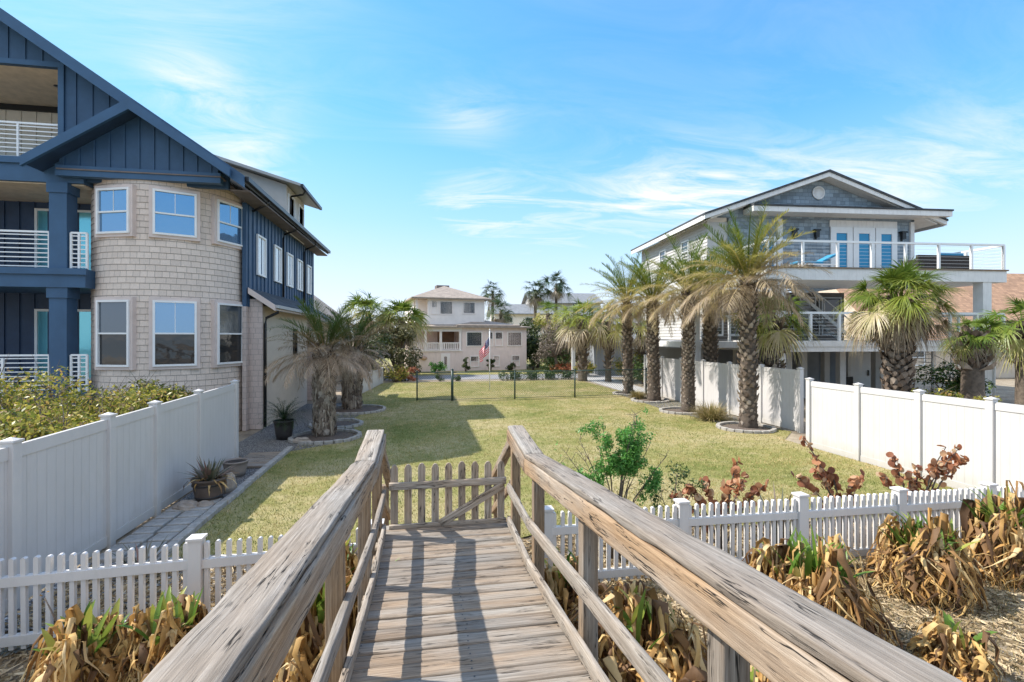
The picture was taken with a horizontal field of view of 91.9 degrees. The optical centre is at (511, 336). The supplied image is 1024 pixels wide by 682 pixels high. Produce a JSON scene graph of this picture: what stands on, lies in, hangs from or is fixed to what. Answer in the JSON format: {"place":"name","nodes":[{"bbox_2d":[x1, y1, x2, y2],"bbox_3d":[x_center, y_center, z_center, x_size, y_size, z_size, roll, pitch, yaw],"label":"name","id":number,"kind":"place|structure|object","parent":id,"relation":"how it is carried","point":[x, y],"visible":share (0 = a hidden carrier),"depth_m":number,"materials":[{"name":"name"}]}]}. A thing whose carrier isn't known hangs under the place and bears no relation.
{"place":"outdoors","nodes":[
{"label":"outdoors","id":0,"kind":"place"},
{"bbox_2d":[402,285,531,371],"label":"beach house","id":1,"kind":"structure","parent":0,"point":[459,325],"depth_m":43.69,"materials":[{"name":"pink paint"}]},
{"bbox_2d":[340,373,622,380],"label":"street","id":2,"kind":"structure","parent":0,"point":[425,377],"depth_m":36.67,"materials":[{"name":"asphalt"}]},
{"bbox_2d":[373,358,590,375],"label":"verge","id":3,"kind":"structure","parent":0,"point":[486,371],"depth_m":41.94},
{"bbox_2d":[340,288,397,353],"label":"cabbage palm","id":4,"kind":"object","parent":3,"relation":"on","point":[377,306],"visible":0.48,"depth_m":36.55,"materials":[{"name":"green plant"}]},
{"bbox_2d":[373,297,431,363],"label":"cabbage palm","id":5,"kind":"object","parent":3,"relation":"on","point":[416,317],"visible":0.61,"depth_m":37.20,"materials":[{"name":"green plant"}]},
{"bbox_2d":[481,280,504,320],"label":"fan palm","id":6,"kind":"object","parent":3,"relation":"on","point":[492,295],"visible":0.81,"depth_m":59.71,"materials":[{"name":"green plant"}]},
{"bbox_2d":[486,298,513,323],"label":"fan palm","id":7,"kind":"object","parent":3,"relation":"on","point":[502,318],"visible":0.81,"depth_m":56.22,"materials":[{"name":"green plant"}]},
{"bbox_2d":[520,279,550,334],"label":"fan palm","id":8,"kind":"object","parent":3,"relation":"on","point":[534,297],"visible":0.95,"depth_m":59.65,"materials":[{"name":"green plant"}]},
{"bbox_2d":[519,318,563,367],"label":"broadleaf tree","id":9,"kind":"object","parent":3,"relation":"on","point":[532,344],"visible":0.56,"depth_m":46.31,"materials":[{"name":"green plant"}]},
{"bbox_2d":[533,301,559,364],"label":"cabbage palm","id":10,"kind":"object","parent":3,"relation":"on","point":[547,313],"visible":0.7,"depth_m":51.14,"materials":[{"name":"green plant"}]},
{"bbox_2d":[532,321,570,369],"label":"broadleaf tree","id":11,"kind":"object","parent":3,"relation":"on","point":[550,348],"visible":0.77,"depth_m":40.87,"materials":[{"name":"green plant"}]},
{"bbox_2d":[538,348,571,370],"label":"shrub","id":12,"kind":"object","parent":3,"relation":"on","point":[550,360],"visible":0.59,"depth_m":41.41,"materials":[{"name":"green plant"}]},
{"bbox_2d":[539,270,572,356],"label":"fan palm","id":13,"kind":"object","parent":3,"relation":"on","point":[556,295],"visible":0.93,"depth_m":59.73,"materials":[{"name":"green plant"}]},
{"bbox_2d":[537,311,580,360],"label":"broadleaf tree","id":14,"kind":"object","parent":3,"relation":"on","point":[561,337],"visible":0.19,"depth_m":44.28,"materials":[{"name":"green plant"}]},
{"bbox_2d":[567,312,681,375],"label":"house","id":15,"kind":"structure","parent":3,"relation":"on","point":[598,361],"depth_m":38.44,"materials":[{"name":"grey"}]},
{"bbox_2d":[0,342,1023,681],"bbox_3d":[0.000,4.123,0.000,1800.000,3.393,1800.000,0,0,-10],"label":"ground","id":16,"kind":"structure","parent":0,"point":[1006,390],"depth_m":7.68,"materials":[{"name":"soil"}]},
{"bbox_2d":[0,393,132,441],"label":"coastal bush","id":17,"kind":"object","parent":16,"relation":"on","point":[22,425],"visible":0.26,"depth_m":7.19,"materials":[{"name":"green plant"}]},
{"bbox_2d":[0,353,141,437],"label":"coastal bush","id":18,"kind":"object","parent":16,"relation":"on","point":[13,400],"visible":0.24,"depth_m":9.58,"materials":[{"name":"green plant"}]},
{"bbox_2d":[19,598,131,681],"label":"withered lily","id":19,"kind":"object","parent":16,"relation":"on","point":[84,647],"visible":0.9,"depth_m":4.03,"materials":[{"name":"beige plant"}]},
{"bbox_2d":[15,371,170,434],"bbox_3d":[-7.713,1.820,9.197,2.509,2.382,2.653,0,0,-10],"label":"coastal bush","id":20,"kind":"object","parent":16,"relation":"on","point":[121,405],"visible":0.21,"depth_m":9.24,"materials":[{"name":"green plant"}]},
{"bbox_2d":[0,380,239,615],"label":"privacy fence","id":21,"kind":"object","parent":16,"relation":"on","point":[108,479],"visible":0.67,"depth_m":6.89,"materials":[{"name":"white plastic"}]},
{"bbox_2d":[5,554,245,630],"bbox_3d":[-2.980,2.944,6.100,4.950,0.001,1.550,0,0,-10],"label":"gravel strip","id":22,"kind":"object","parent":16,"relation":"on","point":[55,587],"depth_m":5.72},
{"bbox_2d":[118,534,153,545],"bbox_3d":[-5.409,2.938,7.119,0.335,0.094,0.289,0,0,-10],"label":"paving stone","id":23,"kind":"object","parent":16,"relation":"on","point":[141,539],"visible":0.61,"depth_m":7.10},
{"bbox_2d":[116,371,193,406],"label":"coastal bush","id":24,"kind":"object","parent":16,"relation":"on","point":[175,393],"visible":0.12,"depth_m":10.68,"materials":[{"name":"green plant"}]},
{"bbox_2d":[113,586,207,681],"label":"withered lily","id":25,"kind":"object","parent":16,"relation":"on","point":[163,629],"visible":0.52,"depth_m":4.13,"materials":[{"name":"beige plant"}]},
{"bbox_2d":[0,8,333,430],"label":"beach house","id":26,"kind":"structure","parent":16,"relation":"on","point":[137,240],"depth_m":13.81,"materials":[{"name":"grey"}]},
{"bbox_2d":[34,208,90,269],"bbox_3d":[-13.274,-2.830,15.388,2.700,2.200,0.062,0,0,-10],"label":"sliding door","id":27,"kind":"structure","parent":26,"relation":"in","point":[40,214],"depth_m":15.22,"materials":[{"name":"teal glass"}]},
{"bbox_2d":[34,309,90,379],"bbox_3d":[-13.274,0.250,15.388,2.700,2.200,0.062,0,0,-10],"label":"sliding door","id":28,"kind":"structure","parent":26,"relation":"in","point":[40,315],"depth_m":15.22,"materials":[{"name":"teal glass"}]},
{"bbox_2d":[94,184,136,237],"bbox_3d":[-10.850,-3.430,13.575,1.190,1.410,0.272,0,0,9],"label":"window","id":29,"kind":"structure","parent":26,"relation":"in","point":[115,209],"depth_m":13.49,"materials":[{"name":"blue"}]},
{"bbox_2d":[94,297,136,369],"bbox_3d":[-10.850,-0.090,13.575,1.190,1.990,0.272,0,0,9],"label":"window","id":30,"kind":"structure","parent":26,"relation":"in","point":[115,321],"depth_m":13.49,"materials":[{"name":"grey"}]},
{"bbox_2d":[149,185,199,241],"bbox_3d":[-9.455,-3.430,13.890,1.190,1.410,0.272,0,0,-34],"label":"window","id":31,"kind":"structure","parent":26,"relation":"in","point":[173,213],"depth_m":13.81,"materials":[{"name":"blue"}]},
{"bbox_2d":[149,297,199,369],"bbox_3d":[-9.455,-0.090,13.890,1.190,1.990,0.272,0,0,-34],"label":"window","id":32,"kind":"structure","parent":26,"relation":"in","point":[174,323],"depth_m":13.81,"materials":[{"name":"blue"}]},
{"bbox_2d":[211,195,242,250],"bbox_3d":[-8.650,-3.430,15.072,0.272,1.410,1.190,0,0,13],"label":"window","id":33,"kind":"structure","parent":26,"relation":"in","point":[226,215],"depth_m":14.90,"materials":[{"name":"white"}]},
{"bbox_2d":[211,300,242,367],"bbox_3d":[-8.650,-0.090,15.072,0.272,1.990,1.190,0,0,13],"label":"window","id":34,"kind":"structure","parent":26,"relation":"in","point":[226,316],"depth_m":14.91,"materials":[{"name":"grey"}]},
{"bbox_2d":[256,234,266,277],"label":"window","id":35,"kind":"structure","parent":26,"relation":"in","point":[258,237],"depth_m":16.77,"materials":[{"name":"white"}]},
{"bbox_2d":[274,244,281,283],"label":"window","id":36,"kind":"structure","parent":26,"relation":"in","point":[276,247],"depth_m":18.71,"materials":[{"name":"white"}]},
{"bbox_2d":[286,252,293,287],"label":"window","id":37,"kind":"structure","parent":26,"relation":"in","point":[289,257],"depth_m":20.37,"materials":[{"name":"white"}]},
{"bbox_2d":[0,518,384,651],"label":"picket fence","id":38,"kind":"object","parent":16,"relation":"on","point":[196,563],"visible":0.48,"depth_m":4.88,"materials":[{"name":"paint"}]},
{"bbox_2d":[146,446,292,561],"bbox_3d":[-5.216,2.920,9.599,0.155,0.100,6.906,0,0,-10],"label":"garden edging","id":39,"kind":"object","parent":16,"relation":"on","point":[179,539],"visible":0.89,"depth_m":8.47,"materials":[{"name":"concrete"}]},
{"bbox_2d":[175,403,358,503],"bbox_3d":[-6.376,2.946,15.427,3.000,0.001,13.400,0,0,-10],"label":"gravel bed","id":40,"kind":"object","parent":16,"relation":"on","point":[264,440],"visible":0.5,"depth_m":13.79,"materials":[{"name":"gravel"}]},
{"bbox_2d":[178,456,240,501],"bbox_3d":[-5.445,2.547,8.922,1.036,0.806,1.119,0,0,-10],"label":"planter","id":41,"kind":"object","parent":40,"relation":"on","point":[209,484],"visible":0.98,"depth_m":8.76,"materials":[{"name":"ceramic"}]},
{"bbox_2d":[222,457,248,477],"bbox_3d":[-5.861,2.785,10.492,0.509,0.330,0.509,0,0,-10],"label":"planter","id":42,"kind":"object","parent":40,"relation":"on","point":[241,464],"visible":0.88,"depth_m":10.38,"materials":[{"name":"grey ceramic"}]},
{"bbox_2d":[245,452,279,467],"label":"wooden platform","id":43,"kind":"structure","parent":40,"relation":"on","point":[258,459],"depth_m":11.75,"materials":[{"name":"grey wood"}]},
{"bbox_2d":[254,397,308,439],"bbox_3d":[-6.609,2.358,14.289,1.468,1.183,1.444,0,0,-10],"label":"planter","id":44,"kind":"object","parent":40,"relation":"on","point":[283,427],"visible":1,"depth_m":14.12,"materials":[{"name":"ceramic"}]},
{"bbox_2d":[288,428,361,444],"bbox_3d":[-5.445,2.915,14.477,2.025,0.119,2.027,0,0,-10],"label":"bed edging","id":45,"kind":"object","parent":40,"relation":"on","point":[353,434],"visible":0.81,"depth_m":14.29,"materials":[{"name":"concrete"}]},
{"bbox_2d":[262,295,382,436],"bbox_3d":[-5.564,0.902,14.604,3.224,4.295,3.262,0,0,21],"label":"date palm","id":46,"kind":"object","parent":45,"relation":"on","point":[324,358],"visible":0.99,"depth_m":14.34,"materials":[{"name":"plant"}]},
{"bbox_2d":[308,418,363,428],"bbox_3d":[-5.859,2.915,16.533,1.730,0.120,1.722,0,0,-10],"label":"bed edging","id":47,"kind":"object","parent":40,"relation":"on","point":[345,423],"visible":0.64,"depth_m":16.60,"materials":[{"name":"concrete"}]},
{"bbox_2d":[335,404,385,414],"bbox_3d":[-6.285,2.915,19.808,2.430,0.118,2.433,0,0,-10],"label":"bed edging","id":48,"kind":"object","parent":40,"relation":"on","point":[369,409],"visible":0.56,"depth_m":19.57,"materials":[{"name":"concrete"}]},
{"bbox_2d":[303,304,396,409],"bbox_3d":[-6.492,0.842,20.074,3.933,4.416,3.462,0,0,15],"label":"date palm","id":49,"kind":"object","parent":48,"relation":"on","point":[351,397],"visible":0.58,"depth_m":19.84,"materials":[{"name":"plant"}]},
{"bbox_2d":[273,661,305,681],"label":"withered lily","id":50,"kind":"object","parent":16,"relation":"on","point":[283,673],"visible":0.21,"depth_m":3.23,"materials":[{"name":"beige plant"}]},
{"bbox_2d":[283,559,397,681],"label":"withered lily","id":51,"kind":"object","parent":16,"relation":"on","point":[306,650],"visible":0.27,"depth_m":3.79,"materials":[{"name":"beige plant"}]},
{"bbox_2d":[345,528,357,574],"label":"withered lily","id":52,"kind":"object","parent":16,"relation":"on","point":[351,560],"visible":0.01,"depth_m":4.79,"materials":[{"name":"brown plant"}]},
{"bbox_2d":[347,332,393,373],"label":"broadleaf tree","id":53,"kind":"object","parent":16,"relation":"on","point":[384,340],"visible":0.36,"depth_m":32.78,"materials":[{"name":"green plant"}]},
{"bbox_2d":[383,363,408,381],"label":"shrub","id":54,"kind":"object","parent":16,"relation":"on","point":[399,374],"visible":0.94,"depth_m":32.23,"materials":[{"name":"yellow plant"}]},
{"bbox_2d":[374,325,422,375],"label":"broadleaf tree","id":55,"kind":"object","parent":16,"relation":"on","point":[411,360],"visible":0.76,"depth_m":35.34,"materials":[{"name":"green plant"}]},
{"bbox_2d":[0,518,1023,681],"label":"leaf litter","id":56,"kind":"object","parent":16,"relation":"on","point":[1008,665],"visible":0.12,"depth_m":5.47,"materials":[{"name":"plant"}]},
{"bbox_2d":[486,304,553,357],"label":"house","id":57,"kind":"structure","parent":16,"relation":"on","point":[522,312],"depth_m":69.36,"materials":[{"name":"white"}]},
{"bbox_2d":[498,369,576,380],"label":"clipped hedge","id":58,"kind":"object","parent":16,"relation":"on","point":[534,375],"visible":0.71,"depth_m":33.97,"materials":[{"name":"green plant"}]},
{"bbox_2d":[142,425,962,681],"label":"boardwalk","id":59,"kind":"structure","parent":16,"relation":"on","point":[446,598],"depth_m":2.62,"materials":[{"name":"brown wood"}]},
{"bbox_2d":[521,293,603,333],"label":"house","id":60,"kind":"structure","parent":16,"relation":"on","point":[583,297],"depth_m":73.59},
{"bbox_2d":[544,546,610,623],"bbox_3d":[0.601,2.630,5.252,0.981,0.819,1.022,0,0,-10],"label":"withered lily","id":61,"kind":"object","parent":16,"relation":"on","point":[563,591],"visible":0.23,"depth_m":5.08,"materials":[{"name":"brown plant"}]},
{"bbox_2d":[554,407,668,561],"bbox_3d":[1.333,1.983,6.716,1.662,2.102,0.519,0,0,-10],"label":"wild shrub","id":62,"kind":"object","parent":16,"relation":"on","point":[627,463],"visible":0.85,"depth_m":6.68,"materials":[{"name":"green plant"}]},
{"bbox_2d":[586,302,637,381],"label":"cabbage palm","id":63,"kind":"object","parent":16,"relation":"on","point":[612,337],"visible":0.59,"depth_m":32.10,"materials":[{"name":"green plant"}]},
{"bbox_2d":[567,579,707,681],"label":"withered lily","id":64,"kind":"object","parent":16,"relation":"on","point":[660,634],"visible":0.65,"depth_m":3.92,"materials":[{"name":"brown plant"}]},
{"bbox_2d":[616,312,666,379],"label":"cabbage palm","id":65,"kind":"object","parent":16,"relation":"on","point":[640,339],"visible":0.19,"depth_m":33.21,"materials":[{"name":"green plant"}]},
{"bbox_2d":[649,461,705,517],"bbox_3d":[2.287,2.409,6.974,0.848,1.267,0.463,0,0,-10],"label":"wild shrub","id":66,"kind":"object","parent":16,"relation":"on","point":[656,497],"visible":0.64,"depth_m":7.00,"materials":[{"name":"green plant"}]},
{"bbox_2d":[663,250,762,362],"bbox_3d":[8.844,-0.411,22.215,4.492,6.921,4.514,0,0,-10],"label":"date palm","id":67,"kind":"object","parent":16,"relation":"on","point":[709,345],"visible":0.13,"depth_m":21.91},
{"bbox_2d":[668,456,768,549],"bbox_3d":[2.975,2.389,7.068,1.511,1.358,0.279,0,0,-10],"label":"sea grape","id":68,"kind":"object","parent":16,"relation":"on","point":[726,489],"visible":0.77,"depth_m":7.04,"materials":[{"name":"brown plant"}]},
{"bbox_2d":[643,355,804,432],"bbox_3d":[7.956,1.992,20.645,0.156,2.115,11.056,0,0,-10],"label":"privacy fence","id":69,"kind":"object","parent":16,"relation":"on","point":[780,401],"visible":0.68,"depth_m":18.33,"materials":[{"name":"white plastic"}]},
{"bbox_2d":[679,665,770,681],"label":"withered lily","id":70,"kind":"object","parent":16,"relation":"on","point":[693,673],"visible":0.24,"depth_m":3.53,"materials":[{"name":"beige plant"}]},
{"bbox_2d":[727,294,822,368],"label":"cabbage palm","id":71,"kind":"object","parent":16,"relation":"on","point":[775,340],"visible":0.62,"depth_m":18.44,"materials":[{"name":"green plant"}]},
{"bbox_2d":[732,483,822,543],"bbox_3d":[3.849,2.585,7.231,1.573,0.930,1.493,0,0,33],"label":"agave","id":72,"kind":"object","parent":16,"relation":"on","point":[776,520],"visible":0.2,"depth_m":7.24,"materials":[{"name":"green plant"}]},
{"bbox_2d":[544,481,1023,581],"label":"picket fence","id":73,"kind":"object","parent":16,"relation":"on","point":[862,510],"visible":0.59,"depth_m":6.47,"materials":[{"name":"paint"}]},
{"bbox_2d":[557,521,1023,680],"bbox_3d":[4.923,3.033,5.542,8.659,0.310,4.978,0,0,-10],"label":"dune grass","id":74,"kind":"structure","parent":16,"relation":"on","point":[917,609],"depth_m":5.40,"materials":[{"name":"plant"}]},
{"bbox_2d":[631,169,1008,398],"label":"beach house","id":75,"kind":"structure","parent":16,"relation":"on","point":[861,229],"depth_m":24.97,"materials":[{"name":"grey"}]},
{"bbox_2d":[799,297,819,334],"bbox_3d":[16.486,-1.150,27.416,1.200,2.100,0.072,0,0,-6],"label":"window","id":76,"kind":"structure","parent":75,"relation":"in","point":[815,326],"depth_m":27.44,"materials":[{"name":"grey"}]},
{"bbox_2d":[821,297,841,334],"bbox_3d":[17.782,-1.150,27.555,1.200,2.100,0.072,0,0,-6],"label":"window","id":77,"kind":"structure","parent":75,"relation":"in","point":[836,302],"depth_m":27.57,"materials":[{"name":"grey"}]},
{"bbox_2d":[830,227,852,266],"bbox_3d":[16.857,-4.300,25.329,1.200,2.600,0.082,0,0,-6],"label":"french door","id":78,"kind":"structure","parent":75,"relation":"in","point":[836,233],"depth_m":25.33,"materials":[{"name":"white glass"}]},
{"bbox_2d":[846,352,870,387],"bbox_3d":[18.248,1.825,25.958,1.400,2.250,0.180,0,0,-6],"label":"store door","id":79,"kind":"structure","parent":75,"relation":"in","point":[860,374],"depth_m":25.93,"materials":[{"name":"white paint"}]},
{"bbox_2d":[853,227,874,267],"bbox_3d":[18.101,-4.300,25.460,1.200,2.600,0.082,0,0,-6],"label":"french door","id":80,"kind":"structure","parent":75,"relation":"in","point":[861,254],"depth_m":25.46,"materials":[{"name":"white glass"}]},
{"bbox_2d":[875,228,896,267],"bbox_3d":[19.344,-4.300,25.591,1.200,2.600,0.082,0,0,-6],"label":"french door","id":81,"kind":"structure","parent":75,"relation":"in","point":[887,251],"depth_m":25.59,"materials":[{"name":"white glass"}]},
{"bbox_2d":[901,253,968,268],"bbox_3d":[20.298,-3.530,23.681,2.800,0.900,0.900,0,0,-6],"label":"wicker sofa","id":82,"kind":"object","parent":75,"relation":"on","point":[948,261],"visible":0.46,"depth_m":23.25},
{"bbox_2d":[742,526,902,648],"bbox_3d":[3.025,2.477,4.989,1.482,1.215,1.434,0,0,-10],"label":"withered lily","id":83,"kind":"object","parent":16,"relation":"on","point":[824,575],"visible":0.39,"depth_m":4.76,"materials":[{"name":"brown plant"}]},
{"bbox_2d":[791,435,864,535],"bbox_3d":[4.879,2.316,7.640,1.264,1.581,0.370,0,0,-5],"label":"sea grape","id":84,"kind":"object","parent":16,"relation":"on","point":[829,478],"visible":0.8,"depth_m":7.57,"materials":[{"name":"brown plant"}]},
{"bbox_2d":[833,255,973,391],"bbox_3d":[13.351,0.126,17.126,3.778,5.849,3.986,0,0,-10],"label":"cabbage palm","id":85,"kind":"object","parent":16,"relation":"on","point":[895,326],"visible":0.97,"depth_m":16.72,"materials":[{"name":"green plant"}]},
{"bbox_2d":[805,377,1023,488],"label":"privacy fence","id":86,"kind":"object","parent":16,"relation":"on","point":[861,423],"visible":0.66,"depth_m":10.34,"materials":[{"name":"white plastic"}]},
{"bbox_2d":[809,273,1023,378],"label":"house","id":87,"kind":"structure","parent":16,"relation":"on","point":[1013,285],"depth_m":38.47,"materials":[{"name":"orange paint"}]},
{"bbox_2d":[875,444,969,517],"bbox_3d":[6.486,2.417,7.791,1.765,1.424,0.304,0,0,-10],"label":"sea grape","id":88,"kind":"object","parent":16,"relation":"on","point":[944,466],"visible":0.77,"depth_m":7.78,"materials":[{"name":"brown plant"}]},
{"bbox_2d":[863,508,989,617],"bbox_3d":[4.950,2.558,5.956,1.186,1.124,1.181,0,0,-10],"label":"withered lily","id":89,"kind":"object","parent":16,"relation":"on","point":[928,562],"visible":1,"depth_m":5.70,"materials":[{"name":"brown plant"}]},
{"bbox_2d":[913,361,995,396],"bbox_3d":[19.138,1.976,21.528,2.722,2.057,2.024,0,0,10],"label":"potted shrub","id":90,"kind":"object","parent":16,"relation":"on","point":[949,383],"visible":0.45,"depth_m":21.64,"materials":[{"name":"green plant"}]},
{"bbox_2d":[905,606,1004,681],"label":"withered lily","id":91,"kind":"object","parent":16,"relation":"on","point":[940,642],"visible":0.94,"depth_m":4.42,"materials":[{"name":"beige plant"}]},
{"bbox_2d":[936,313,1016,399],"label":"cabbage palm","id":92,"kind":"object","parent":16,"relation":"on","point":[974,360],"visible":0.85,"depth_m":17.66,"materials":[{"name":"green plant"}]},
{"bbox_2d":[959,480,1023,592],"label":"withered lily","id":93,"kind":"object","parent":16,"relation":"on","point":[992,524],"visible":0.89,"depth_m":6.12,"materials":[{"name":"beige plant"}]},
{"bbox_2d":[976,295,1023,404],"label":"cabbage palm","id":94,"kind":"object","parent":16,"relation":"on","point":[1014,339],"visible":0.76,"depth_m":20.35,"materials":[{"name":"green plant"}]},
{"bbox_2d":[0,0,1023,336],"label":"sky","id":95,"kind":"structure","parent":0,"point":[462,145],"materials":[{"name":"blue"}]},
{"bbox_2d":[169,380,958,557],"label":"lawn","id":96,"kind":"structure","parent":0,"point":[281,478],"depth_m":12.50,"materials":[{"name":"plant"}]},
{"bbox_2d":[416,367,646,400],"bbox_3d":[1.263,2.260,23.822,11.534,1.580,0.496,0,0,-12],"label":"chain link fence","id":97,"kind":"object","parent":96,"relation":"on","point":[452,372],"visible":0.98,"depth_m":23.48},
{"bbox_2d":[551,294,609,380],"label":"cabbage palm","id":98,"kind":"object","parent":96,"relation":"on","point":[578,335],"visible":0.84,"depth_m":32.73,"materials":[{"name":"green plant"}]},
{"bbox_2d":[612,391,642,395],"bbox_3d":[5.927,2.916,25.417,1.527,0.119,1.536,0,0,-10],"label":"bed edging","id":99,"kind":"object","parent":96,"relation":"on","point":[619,392],"visible":0.47,"depth_m":25.17,"materials":[{"name":"concrete"}]},
{"bbox_2d":[575,251,668,393],"bbox_3d":[5.843,-0.566,25.342,5.156,7.253,5.009,0,0,-10],"label":"date palm","id":100,"kind":"object","parent":99,"relation":"on","point":[627,348],"visible":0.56,"depth_m":25.27,"materials":[{"name":"plant"}]},
{"bbox_2d":[626,394,789,430],"bbox_3d":[6.917,2.946,20.665,1.800,0.001,10.900,0,0,-10],"label":"gravel border","id":101,"kind":"object","parent":96,"relation":"on","point":[669,404],"visible":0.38,"depth_m":21.20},
{"bbox_2d":[631,397,669,402],"bbox_3d":[6.346,2.915,22.748,1.727,0.120,1.729,0,0,-10],"label":"bed edging","id":102,"kind":"object","parent":101,"relation":"on","point":[645,400],"visible":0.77,"depth_m":22.30,"materials":[{"name":"concrete"}]},
{"bbox_2d":[602,250,686,400],"bbox_3d":[6.391,-0.420,22.718,4.402,6.955,4.517,0,0,45],"label":"date palm","id":103,"kind":"object","parent":102,"relation":"on","point":[653,364],"visible":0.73,"depth_m":22.54,"materials":[{"name":"plant"}]},
{"bbox_2d":[659,406,698,414],"bbox_3d":[6.675,2.915,19.453,1.726,0.117,1.728,0,0,-10],"label":"bed edging","id":104,"kind":"object","parent":101,"relation":"on","point":[676,410],"visible":0.56,"depth_m":19.29,"materials":[{"name":"concrete"}]},
{"bbox_2d":[628,230,738,411],"bbox_3d":[6.777,-0.584,19.400,4.780,7.268,4.142,0,0,27],"label":"date palm","id":105,"kind":"object","parent":104,"relation":"on","point":[688,378],"visible":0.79,"depth_m":19.23,"materials":[{"name":"plant"}]},
{"bbox_2d":[685,397,736,421],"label":"grass tuft","id":106,"kind":"object","parent":101,"relation":"on","point":[711,413],"visible":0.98,"depth_m":17.46,"materials":[{"name":"plant"}]},
{"bbox_2d":[716,421,776,433],"bbox_3d":[7.499,2.915,15.892,1.771,0.120,1.774,0,0,-10],"label":"bed edging","id":107,"kind":"object","parent":101,"relation":"on","point":[766,429],"visible":0.91,"depth_m":15.69,"materials":[{"name":"concrete"}]},
{"bbox_2d":[675,200,834,428],"bbox_3d":[7.523,-0.655,15.767,4.718,7.411,4.333,0,0,-10],"label":"date palm","id":108,"kind":"object","parent":107,"relation":"on","point":[745,295],"visible":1,"depth_m":15.76,"materials":[{"name":"plant"}]},
{"bbox_2d":[587,377,643,391],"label":"driveway","id":109,"kind":"structure","parent":0,"point":[617,382],"depth_m":31.18,"materials":[{"name":"concrete"}]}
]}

